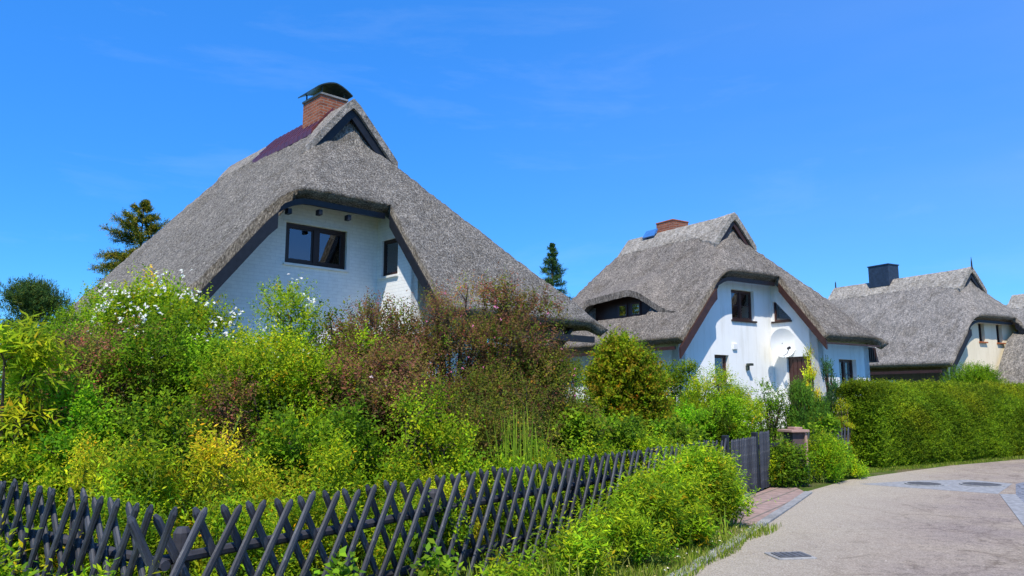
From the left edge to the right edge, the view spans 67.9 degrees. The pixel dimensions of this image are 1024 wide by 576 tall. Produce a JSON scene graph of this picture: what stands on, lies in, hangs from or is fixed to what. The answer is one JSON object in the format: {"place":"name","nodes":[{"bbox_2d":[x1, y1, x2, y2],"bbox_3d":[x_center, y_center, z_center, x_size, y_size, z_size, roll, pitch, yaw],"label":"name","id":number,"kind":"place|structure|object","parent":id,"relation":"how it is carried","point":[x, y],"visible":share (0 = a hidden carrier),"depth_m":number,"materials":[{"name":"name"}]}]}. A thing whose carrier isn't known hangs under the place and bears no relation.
{"place":"outdoors","nodes":[
{"label":"outdoors","id":0,"kind":"place"},
{"bbox_2d":[162,482,591,575],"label":"grass","id":1,"kind":"structure","parent":0,"point":[360,559],"depth_m":7.37,"materials":[{"name":"green plant"}]},
{"bbox_2d":[0,0,1023,398],"label":"sky","id":2,"kind":"structure","parent":0,"point":[845,137],"materials":[{"name":"blue"}]},
{"bbox_2d":[166,429,1020,575],"bbox_3d":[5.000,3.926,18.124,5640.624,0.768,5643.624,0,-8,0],"label":"ground","id":3,"kind":"structure","parent":0,"point":[816,485],"depth_m":15.07,"materials":[{"name":"green plant"}]},
{"bbox_2d":[0,424,78,538],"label":"perennial clump","id":4,"kind":"object","parent":3,"relation":"on","point":[11,459],"visible":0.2,"depth_m":6.75,"materials":[{"name":"green plant"}]},
{"bbox_2d":[0,464,81,575],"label":"weed clump","id":5,"kind":"object","parent":3,"relation":"on","point":[32,493],"visible":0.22,"depth_m":6.07,"materials":[{"name":"green plant"}]},
{"bbox_2d":[0,273,84,332],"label":"bush","id":6,"kind":"object","parent":3,"relation":"on","point":[28,297],"visible":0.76,"depth_m":18.82,"materials":[{"name":"green plant"}]},
{"bbox_2d":[0,308,88,499],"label":"shrub","id":7,"kind":"object","parent":3,"relation":"on","point":[34,351],"visible":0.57,"depth_m":7.29,"materials":[{"name":"green plant"}]},
{"bbox_2d":[0,510,88,575],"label":"weed clump","id":8,"kind":"object","parent":3,"relation":"on","point":[5,567],"visible":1,"depth_m":4.17,"materials":[{"name":"green plant"}]},
{"bbox_2d":[0,273,133,428],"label":"shrub","id":9,"kind":"object","parent":3,"relation":"on","point":[61,318],"visible":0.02,"depth_m":11.82,"materials":[{"name":"green plant"}]},
{"bbox_2d":[0,365,135,520],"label":"shrub","id":10,"kind":"object","parent":3,"relation":"on","point":[84,404],"visible":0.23,"depth_m":7.38,"materials":[{"name":"green plant"}]},
{"bbox_2d":[18,423,126,575],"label":"perennial clump","id":11,"kind":"object","parent":3,"relation":"on","point":[85,465],"visible":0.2,"depth_m":6.42,"materials":[{"name":"green plant"}]},
{"bbox_2d":[0,478,177,575],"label":"picket fence","id":12,"kind":"object","parent":3,"relation":"on","point":[78,548],"visible":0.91,"depth_m":4.89,"materials":[{"name":"grey wood"}]},
{"bbox_2d":[9,308,175,451],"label":"rose shrub","id":13,"kind":"object","parent":3,"relation":"on","point":[83,341],"visible":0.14,"depth_m":8.71,"materials":[{"name":"green plant"}]},
{"bbox_2d":[60,557,163,575],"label":"weed clump","id":14,"kind":"object","parent":3,"relation":"on","point":[99,569],"visible":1,"depth_m":4.10,"materials":[{"name":"green plant"}]},
{"bbox_2d":[41,473,190,575],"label":"weed clump","id":15,"kind":"object","parent":3,"relation":"on","point":[151,528],"visible":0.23,"depth_m":5.47,"materials":[{"name":"green plant"}]},
{"bbox_2d":[88,199,170,283],"bbox_3d":[-15.424,0.867,31.213,4.072,9.357,4.068,0,-8,0],"label":"conifer tree","id":16,"kind":"object","parent":3,"relation":"on","point":[138,235],"visible":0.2,"depth_m":31.21,"materials":[{"name":"green plant"}]},
{"bbox_2d":[44,382,228,546],"bbox_3d":[-3.652,1.911,7.526,1.798,1.947,1.658,0,-8,0],"label":"shrub","id":17,"kind":"object","parent":3,"relation":"on","point":[167,428],"visible":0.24,"depth_m":7.35,"materials":[{"name":"green plant"}]},
{"bbox_2d":[79,421,200,575],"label":"perennial clump","id":18,"kind":"object","parent":3,"relation":"on","point":[138,465],"visible":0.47,"depth_m":5.93,"materials":[{"name":"green plant"}]},
{"bbox_2d":[66,260,267,423],"bbox_3d":[-4.636,1.373,10.387,2.962,3.504,2.596,0,-8,0],"label":"flowering shrub","id":19,"kind":"object","parent":3,"relation":"on","point":[142,300],"visible":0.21,"depth_m":10.20,"materials":[{"name":"green plant"}]},
{"bbox_2d":[80,293,262,493],"bbox_3d":[-3.995,1.443,9.077,2.307,2.844,1.822,0,-8,0],"label":"shrub","id":20,"kind":"object","parent":3,"relation":"on","point":[185,352],"visible":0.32,"depth_m":8.74,"materials":[{"name":"green plant"}]},
{"bbox_2d":[158,411,273,575],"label":"perennial clump","id":21,"kind":"object","parent":3,"relation":"on","point":[214,459],"visible":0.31,"depth_m":6.18,"materials":[{"name":"green plant"}]},
{"bbox_2d":[156,363,280,511],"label":"rose shrub","id":22,"kind":"object","parent":3,"relation":"on","point":[222,411],"visible":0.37,"depth_m":7.96,"materials":[{"name":"green plant"}]},
{"bbox_2d":[181,473,308,575],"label":"weed clump","id":23,"kind":"object","parent":3,"relation":"on","point":[254,555],"visible":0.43,"depth_m":5.38,"materials":[{"name":"green plant"}]},
{"bbox_2d":[218,448,323,556],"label":"perennial clump","id":24,"kind":"object","parent":3,"relation":"on","point":[273,484],"visible":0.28,"depth_m":6.50,"materials":[{"name":"green plant"}]},
{"bbox_2d":[178,317,371,517],"bbox_3d":[-2.748,1.550,8.664,2.400,2.480,2.019,0,-8,0],"label":"shrub","id":25,"kind":"object","parent":3,"relation":"on","point":[297,358],"visible":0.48,"depth_m":8.60,"materials":[{"name":"green plant"}]},
{"bbox_2d":[215,272,353,440],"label":"shrub","id":26,"kind":"object","parent":3,"relation":"on","point":[297,301],"visible":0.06,"depth_m":9.85,"materials":[{"name":"green plant"}]},
{"bbox_2d":[232,388,398,558],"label":"shrub","id":27,"kind":"object","parent":3,"relation":"on","point":[295,447],"visible":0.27,"depth_m":7.50,"materials":[{"name":"green plant"}]},
{"bbox_2d":[265,471,377,575],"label":"weed clump","id":28,"kind":"object","parent":3,"relation":"on","point":[318,514],"visible":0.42,"depth_m":5.96,"materials":[{"name":"green plant"}]},
{"bbox_2d":[47,82,607,429],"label":"thatched house","id":29,"kind":"structure","parent":3,"relation":"on","point":[333,199],"depth_m":18.64,"materials":[{"name":"grey plant"}]},
{"bbox_2d":[283,222,348,272],"bbox_3d":[-4.727,-0.966,18.340,1.712,1.027,0.190,8,-11,-42],"label":"window","id":30,"kind":"structure","parent":29,"relation":"in","point":[305,246],"depth_m":18.34,"materials":[{"name":"black glass"}]},
{"bbox_2d":[378,238,397,279],"bbox_3d":[-3.038,-0.737,19.046,0.190,0.997,0.812,8,-11,-42],"label":"window","id":31,"kind":"structure","parent":29,"relation":"in","point":[390,268],"depth_m":19.14,"materials":[{"name":"black glass"}]},
{"bbox_2d":[277,419,382,564],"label":"perennial clump","id":32,"kind":"object","parent":3,"relation":"on","point":[337,464],"visible":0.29,"depth_m":6.90,"materials":[{"name":"green plant"}]},
{"bbox_2d":[311,546,365,575],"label":"weed clump","id":33,"kind":"object","parent":3,"relation":"on","point":[341,569],"visible":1,"depth_m":4.84,"materials":[{"name":"green plant"}]},
{"bbox_2d":[311,296,388,421],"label":"shrub","id":34,"kind":"object","parent":3,"relation":"on","point":[341,324],"visible":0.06,"depth_m":9.87,"materials":[{"name":"green plant"}]},
{"bbox_2d":[275,331,458,496],"bbox_3d":[-1.736,1.755,9.105,2.281,2.511,2.163,0,-8,0],"label":"rose shrub","id":35,"kind":"object","parent":3,"relation":"on","point":[372,387],"visible":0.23,"depth_m":8.81,"materials":[{"name":"green plant"}]},
{"bbox_2d":[339,431,433,564],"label":"perennial clump","id":36,"kind":"object","parent":3,"relation":"on","point":[400,473],"visible":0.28,"depth_m":7.43,"materials":[{"name":"green plant"}]},
{"bbox_2d":[300,286,484,452],"bbox_3d":[-1.715,1.443,10.315,2.591,2.965,2.506,4,-9,-26],"label":"rose shrub","id":37,"kind":"object","parent":3,"relation":"on","point":[391,326],"visible":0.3,"depth_m":10.27,"materials":[{"name":"brown plant"}]},
{"bbox_2d":[357,476,478,575],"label":"weed clump","id":38,"kind":"object","parent":3,"relation":"on","point":[379,553],"visible":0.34,"depth_m":6.55,"materials":[{"name":"green plant"}]},
{"bbox_2d":[375,371,463,507],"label":"shrub","id":39,"kind":"object","parent":3,"relation":"on","point":[408,409],"visible":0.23,"depth_m":8.13,"materials":[{"name":"green plant"}]},
{"bbox_2d":[127,438,726,575],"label":"picket fence","id":40,"kind":"object","parent":3,"relation":"on","point":[180,556],"visible":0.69,"depth_m":6.04,"materials":[{"name":"grey wood"}]},
{"bbox_2d":[406,529,466,575],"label":"weed clump","id":41,"kind":"object","parent":3,"relation":"on","point":[441,567],"visible":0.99,"depth_m":5.70,"materials":[{"name":"green plant"}]},
{"bbox_2d":[371,387,504,558],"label":"shrub","id":42,"kind":"object","parent":3,"relation":"on","point":[452,445],"visible":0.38,"depth_m":7.86,"materials":[{"name":"green plant"}]},
{"bbox_2d":[387,270,502,447],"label":"rose shrub","id":43,"kind":"object","parent":3,"relation":"on","point":[438,301],"visible":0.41,"depth_m":10.59,"materials":[{"name":"brown plant"}]},
{"bbox_2d":[415,458,491,555],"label":"ground cover","id":44,"kind":"object","parent":3,"relation":"on","point":[448,491],"visible":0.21,"depth_m":7.57,"materials":[{"name":"green plant"}]},
{"bbox_2d":[447,557,514,575],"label":"weed clump","id":45,"kind":"object","parent":3,"relation":"on","point":[486,572],"visible":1,"depth_m":5.39,"materials":[{"name":"green plant"}]},
{"bbox_2d":[402,353,571,536],"bbox_3d":[-0.368,1.966,9.368,2.448,2.447,2.114,0,-8,0],"label":"shrub","id":46,"kind":"object","parent":3,"relation":"on","point":[476,418],"visible":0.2,"depth_m":9.26,"materials":[{"name":"green plant"}]},
{"bbox_2d":[444,262,580,505],"bbox_3d":[-0.064,1.425,10.850,2.408,3.681,2.207,0,-8,0],"label":"rose shrub","id":47,"kind":"object","parent":3,"relation":"on","point":[517,345],"visible":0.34,"depth_m":10.73,"materials":[{"name":"brown plant"}]},
{"bbox_2d":[481,444,544,557],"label":"weed clump","id":48,"kind":"object","parent":3,"relation":"on","point":[507,467],"visible":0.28,"depth_m":8.00,"materials":[{"name":"green plant"}]},
{"bbox_2d":[478,533,554,575],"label":"weed clump","id":49,"kind":"object","parent":3,"relation":"on","point":[516,567],"visible":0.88,"depth_m":6.09,"materials":[{"name":"green plant"}]},
{"bbox_2d":[473,401,566,552],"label":"grass tuft","id":50,"kind":"object","parent":3,"relation":"on","point":[514,450],"visible":0.37,"depth_m":8.46,"materials":[{"name":"green plant"}]},
{"bbox_2d":[494,427,565,506],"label":"perennial clump","id":51,"kind":"object","parent":3,"relation":"on","point":[533,443],"visible":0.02,"depth_m":9.30,"materials":[{"name":"green plant"}]},
{"bbox_2d":[503,437,577,547],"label":"weed clump","id":52,"kind":"object","parent":3,"relation":"on","point":[544,462],"visible":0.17,"depth_m":8.62,"materials":[{"name":"green plant"}]},
{"bbox_2d":[488,339,614,495],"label":"shrub","id":53,"kind":"object","parent":3,"relation":"on","point":[546,374],"visible":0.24,"depth_m":10.46,"materials":[{"name":"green plant"}]},
{"bbox_2d":[539,243,573,299],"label":"conifer tree","id":54,"kind":"object","parent":3,"relation":"on","point":[550,262],"visible":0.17,"depth_m":44.42,"materials":[{"name":"green plant"}]},
{"bbox_2d":[399,506,735,575],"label":"grass","id":55,"kind":"structure","parent":3,"relation":"on","point":[546,572],"depth_m":6.78,"materials":[{"name":"green plant"}]},
{"bbox_2d":[557,354,587,405],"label":"shrub","id":56,"kind":"object","parent":3,"relation":"on","point":[578,364],"visible":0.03,"depth_m":17.27,"materials":[{"name":"green plant"}]},
{"bbox_2d":[524,514,627,575],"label":"weed clump","id":57,"kind":"object","parent":3,"relation":"on","point":[576,544],"visible":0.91,"depth_m":6.65,"materials":[{"name":"green plant"}]},
{"bbox_2d":[545,401,614,520],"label":"perennial clump","id":58,"kind":"object","parent":3,"relation":"on","point":[578,420],"visible":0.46,"depth_m":10.16,"materials":[{"name":"green plant"}]},
{"bbox_2d":[567,366,613,424],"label":"shrub","id":59,"kind":"object","parent":3,"relation":"on","point":[578,397],"visible":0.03,"depth_m":13.51,"materials":[{"name":"green plant"}]},
{"bbox_2d":[559,427,641,520],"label":"weed clump","id":60,"kind":"object","parent":3,"relation":"on","point":[600,455],"visible":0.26,"depth_m":9.59,"materials":[{"name":"green plant"}]},
{"bbox_2d":[549,485,658,569],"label":"weed clump","id":61,"kind":"object","parent":3,"relation":"on","point":[628,529],"visible":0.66,"depth_m":7.35,"materials":[{"name":"green plant"}]},
{"bbox_2d":[588,410,659,483],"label":"perennial clump","id":62,"kind":"object","parent":3,"relation":"on","point":[619,432],"visible":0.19,"depth_m":11.20,"materials":[{"name":"green plant"}]},
{"bbox_2d":[576,325,684,451],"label":"round bush","id":63,"kind":"object","parent":3,"relation":"on","point":[623,376],"visible":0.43,"depth_m":13.67,"materials":[{"name":"green plant"}]},
{"bbox_2d":[597,459,699,557],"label":"weed clump","id":64,"kind":"object","parent":3,"relation":"on","point":[660,498],"visible":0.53,"depth_m":8.07,"materials":[{"name":"green plant"}]},
{"bbox_2d":[517,521,781,575],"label":"grass","id":65,"kind":"structure","parent":3,"relation":"on","point":[676,566],"depth_m":7.87,"materials":[{"name":"green plant"}]},
{"bbox_2d":[619,511,690,569],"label":"weed clump","id":66,"kind":"object","parent":3,"relation":"on","point":[644,552],"visible":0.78,"depth_m":7.40,"materials":[{"name":"green plant"}]},
{"bbox_2d":[624,424,691,476],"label":"weed clump","id":67,"kind":"object","parent":3,"relation":"on","point":[655,440],"visible":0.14,"depth_m":10.94,"materials":[{"name":"green plant"}]},
{"bbox_2d":[624,444,730,523],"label":"weed clump","id":68,"kind":"object","parent":3,"relation":"on","point":[695,489],"visible":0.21,"depth_m":8.97,"materials":[{"name":"green plant"}]},
{"bbox_2d":[648,414,709,454],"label":"perennial clump","id":69,"kind":"object","parent":3,"relation":"on","point":[683,429],"visible":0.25,"depth_m":12.38,"materials":[{"name":"green plant"}]},
{"bbox_2d":[661,356,703,413],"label":"shrub","id":70,"kind":"object","parent":3,"relation":"on","point":[677,375],"visible":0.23,"depth_m":18.76,"materials":[{"name":"green plant"}]},
{"bbox_2d":[664,485,731,549],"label":"weed clump","id":71,"kind":"object","parent":3,"relation":"on","point":[700,532],"visible":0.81,"depth_m":8.30,"materials":[{"name":"green plant"}]},
{"bbox_2d":[646,435,759,523],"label":"weed clump","id":72,"kind":"object","parent":3,"relation":"on","point":[711,462],"visible":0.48,"depth_m":9.55,"materials":[{"name":"green plant"}]},
{"bbox_2d":[674,441,750,498],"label":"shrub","id":73,"kind":"object","parent":3,"relation":"on","point":[739,471],"visible":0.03,"depth_m":10.57,"materials":[{"name":"green plant"}]},
{"bbox_2d":[539,212,888,428],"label":"thatched house","id":74,"kind":"structure","parent":3,"relation":"on","point":[722,291],"depth_m":24.70,"materials":[{"name":"grey plant"}]},
{"bbox_2d":[714,355,730,385],"bbox_3d":[6.528,2.578,23.782,0.752,0.957,0.250,5,-10,-33],"label":"window","id":75,"kind":"structure","parent":74,"relation":"in","point":[721,359],"depth_m":23.94,"materials":[{"name":"black glass"}]},
{"bbox_2d":[731,290,756,322],"bbox_3d":[7.455,0.599,24.695,1.202,1.037,0.250,5,-10,-33],"label":"window","id":76,"kind":"structure","parent":74,"relation":"in","point":[740,300],"depth_m":24.77,"materials":[{"name":"black glass"}]},
{"bbox_2d":[770,329,794,356],"bbox_3d":[8.830,1.779,24.560,0.645,0.933,0.851,-8,-11,42],"label":"satellite dish","id":77,"kind":"object","parent":74,"relation":"attached to","point":[782,344],"visible":1,"depth_m":24.57,"materials":[{"name":"metal"}]},
{"bbox_2d":[789,357,808,403],"bbox_3d":[9.285,3.197,24.337,0.085,1.970,0.850,5,-10,-33],"label":"door","id":78,"kind":"structure","parent":74,"relation":"in","point":[795,363],"depth_m":24.51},
{"bbox_2d":[839,360,852,384],"bbox_3d":[10.786,2.808,24.719,0.942,0.942,0.082,5,-10,-33],"label":"window","id":79,"kind":"structure","parent":74,"relation":"in","point":[845,366],"depth_m":24.81,"materials":[{"name":"black glass"}]},
{"bbox_2d":[670,390,759,463],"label":"shrub","id":80,"kind":"object","parent":3,"relation":"on","point":[716,422],"visible":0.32,"depth_m":14.71,"materials":[{"name":"green plant"}]},
{"bbox_2d":[671,361,771,428],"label":"shrub","id":81,"kind":"object","parent":3,"relation":"on","point":[701,400],"visible":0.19,"depth_m":17.14,"materials":[{"name":"green plant"}]},
{"bbox_2d":[721,432,760,494],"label":"garden gate","id":82,"kind":"structure","parent":3,"relation":"on","point":[748,449],"depth_m":13.06,"materials":[{"name":"grey wood"}]},
{"bbox_2d":[670,491,811,575],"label":"kerb","id":83,"kind":"structure","parent":3,"relation":"on","point":[777,513],"depth_m":10.33,"materials":[{"name":"concrete"}]},
{"bbox_2d":[708,477,775,528],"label":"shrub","id":84,"kind":"object","parent":3,"relation":"on","point":[744,506],"visible":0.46,"depth_m":9.61,"materials":[{"name":"green plant"}]},
{"bbox_2d":[739,408,771,443],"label":"shrub","id":85,"kind":"object","parent":3,"relation":"on","point":[754,421],"visible":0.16,"depth_m":14.95,"materials":[{"name":"green plant"}]},
{"bbox_2d":[759,430,770,489],"bbox_3d":[4.599,3.134,13.914,0.099,1.019,0.793,-5,-10,31],"label":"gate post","id":86,"kind":"object","parent":3,"relation":"on","point":[764,449],"visible":0.98,"depth_m":13.81,"materials":[{"name":"grey wood"}]},
{"bbox_2d":[744,377,792,442],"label":"shrub","id":87,"kind":"object","parent":3,"relation":"on","point":[772,424],"visible":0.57,"depth_m":18.16,"materials":[{"name":"green plant"}]},
{"bbox_2d":[759,452,784,487],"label":"climbing shrub","id":88,"kind":"object","parent":3,"relation":"on","point":[772,462],"visible":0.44,"depth_m":14.03,"materials":[{"name":"green plant"}]},
{"bbox_2d":[759,433,820,487],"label":"climbing shrub","id":89,"kind":"object","parent":3,"relation":"on","point":[790,458],"visible":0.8,"depth_m":14.15,"materials":[{"name":"green plant"}]},
{"bbox_2d":[777,427,809,485],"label":"gate pillar","id":90,"kind":"structure","parent":3,"relation":"on","point":[797,435],"depth_m":14.62,"materials":[{"name":"brick"}]},
{"bbox_2d":[783,374,835,434],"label":"shrub","id":91,"kind":"object","parent":3,"relation":"on","point":[803,396],"visible":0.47,"depth_m":18.13,"materials":[{"name":"green plant"}]},
{"bbox_2d":[801,342,823,408],"bbox_3d":[7.380,2.856,18.707,0.809,3.080,0.790,5,-9,-29],"label":"conifer","id":92,"kind":"object","parent":3,"relation":"on","point":[809,369],"visible":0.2,"depth_m":18.71,"materials":[{"name":"green plant"}]},
{"bbox_2d":[792,412,852,477],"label":"climbing shrub","id":93,"kind":"object","parent":3,"relation":"on","point":[831,422],"visible":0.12,"depth_m":16.02,"materials":[{"name":"green plant"}]},
{"bbox_2d":[807,428,853,483],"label":"bush","id":94,"kind":"object","parent":3,"relation":"on","point":[830,455],"visible":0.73,"depth_m":15.02,"materials":[{"name":"green plant"}]},
{"bbox_2d":[816,355,846,435],"bbox_3d":[7.901,3.045,18.934,0.843,2.782,0.923,7,-11,-39],"label":"conifer","id":95,"kind":"object","parent":3,"relation":"on","point":[830,388],"visible":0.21,"depth_m":18.97,"materials":[{"name":"green plant"}]},
{"bbox_2d":[832,399,857,466],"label":"shrub","id":96,"kind":"object","parent":3,"relation":"on","point":[846,424],"visible":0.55,"depth_m":18.12,"materials":[{"name":"green plant"}]},
{"bbox_2d":[836,447,874,478],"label":"climbing shrub","id":97,"kind":"object","parent":3,"relation":"on","point":[858,471],"visible":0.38,"depth_m":15.68,"materials":[{"name":"green plant"}]},
{"bbox_2d":[828,259,1023,384],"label":"thatched house","id":98,"kind":"structure","parent":3,"relation":"on","point":[929,326],"depth_m":33.67,"materials":[{"name":"grey plant"}]},
{"bbox_2d":[831,375,1023,468],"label":"hedge","id":99,"kind":"object","parent":3,"relation":"on","point":[908,422],"visible":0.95,"depth_m":19.17,"materials":[{"name":"green plant"}]},
{"bbox_2d":[864,455,1023,472],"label":"grass","id":100,"kind":"structure","parent":3,"relation":"on","point":[942,464],"depth_m":18.85,"materials":[{"name":"green plant"}]},
{"bbox_2d":[940,360,1011,384],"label":"shrub","id":101,"kind":"object","parent":3,"relation":"on","point":[976,374],"visible":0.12,"depth_m":27.13,"materials":[{"name":"green plant"}]},
{"bbox_2d":[1006,294,1023,315],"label":"thatched house","id":102,"kind":"structure","parent":3,"relation":"on","point":[1016,303],"depth_m":52.61,"materials":[{"name":"grey plant"}]},
{"bbox_2d":[719,487,803,535],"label":"pavement","id":103,"kind":"structure","parent":0,"point":[768,505],"depth_m":12.13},
{"bbox_2d":[692,459,1023,575],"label":"road","id":104,"kind":"structure","parent":0,"point":[980,537],"depth_m":9.36,"materials":[{"name":"asphalt"},{"name":"paving stone"}]},
{"bbox_2d":[764,551,816,559],"bbox_3d":[2.930,2.819,8.008,0.420,0.045,0.340,1,-8,-8],"label":"drain cover","id":105,"kind":"object","parent":104,"relation":"on","point":[795,555],"visible":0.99,"depth_m":7.92,"materials":[{"name":"metal"}]},
{"bbox_2d":[865,480,1011,493],"bbox_3d":[8.335,3.837,14.822,2.300,0.050,2.293,-7,-11,40],"label":"gutter band","id":106,"kind":"object","parent":104,"relation":"on","point":[955,485],"visible":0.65,"depth_m":14.30,"materials":[{"name":"grey concrete"}]},
{"bbox_2d":[959,482,1004,486],"bbox_3d":[9.000,3.765,14.560,0.760,0.017,0.760,0,-8,0],"label":"manhole cover","id":107,"kind":"object","parent":106,"relation":"on","point":[980,484],"visible":1,"depth_m":14.48,"materials":[{"name":"metal"}]},
{"bbox_2d":[1000,494,1023,525],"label":"gutter strip","id":108,"kind":"object","parent":104,"relation":"on","point":[1015,503],"visible":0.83,"depth_m":11.86,"materials":[{"name":"grey concrete"}]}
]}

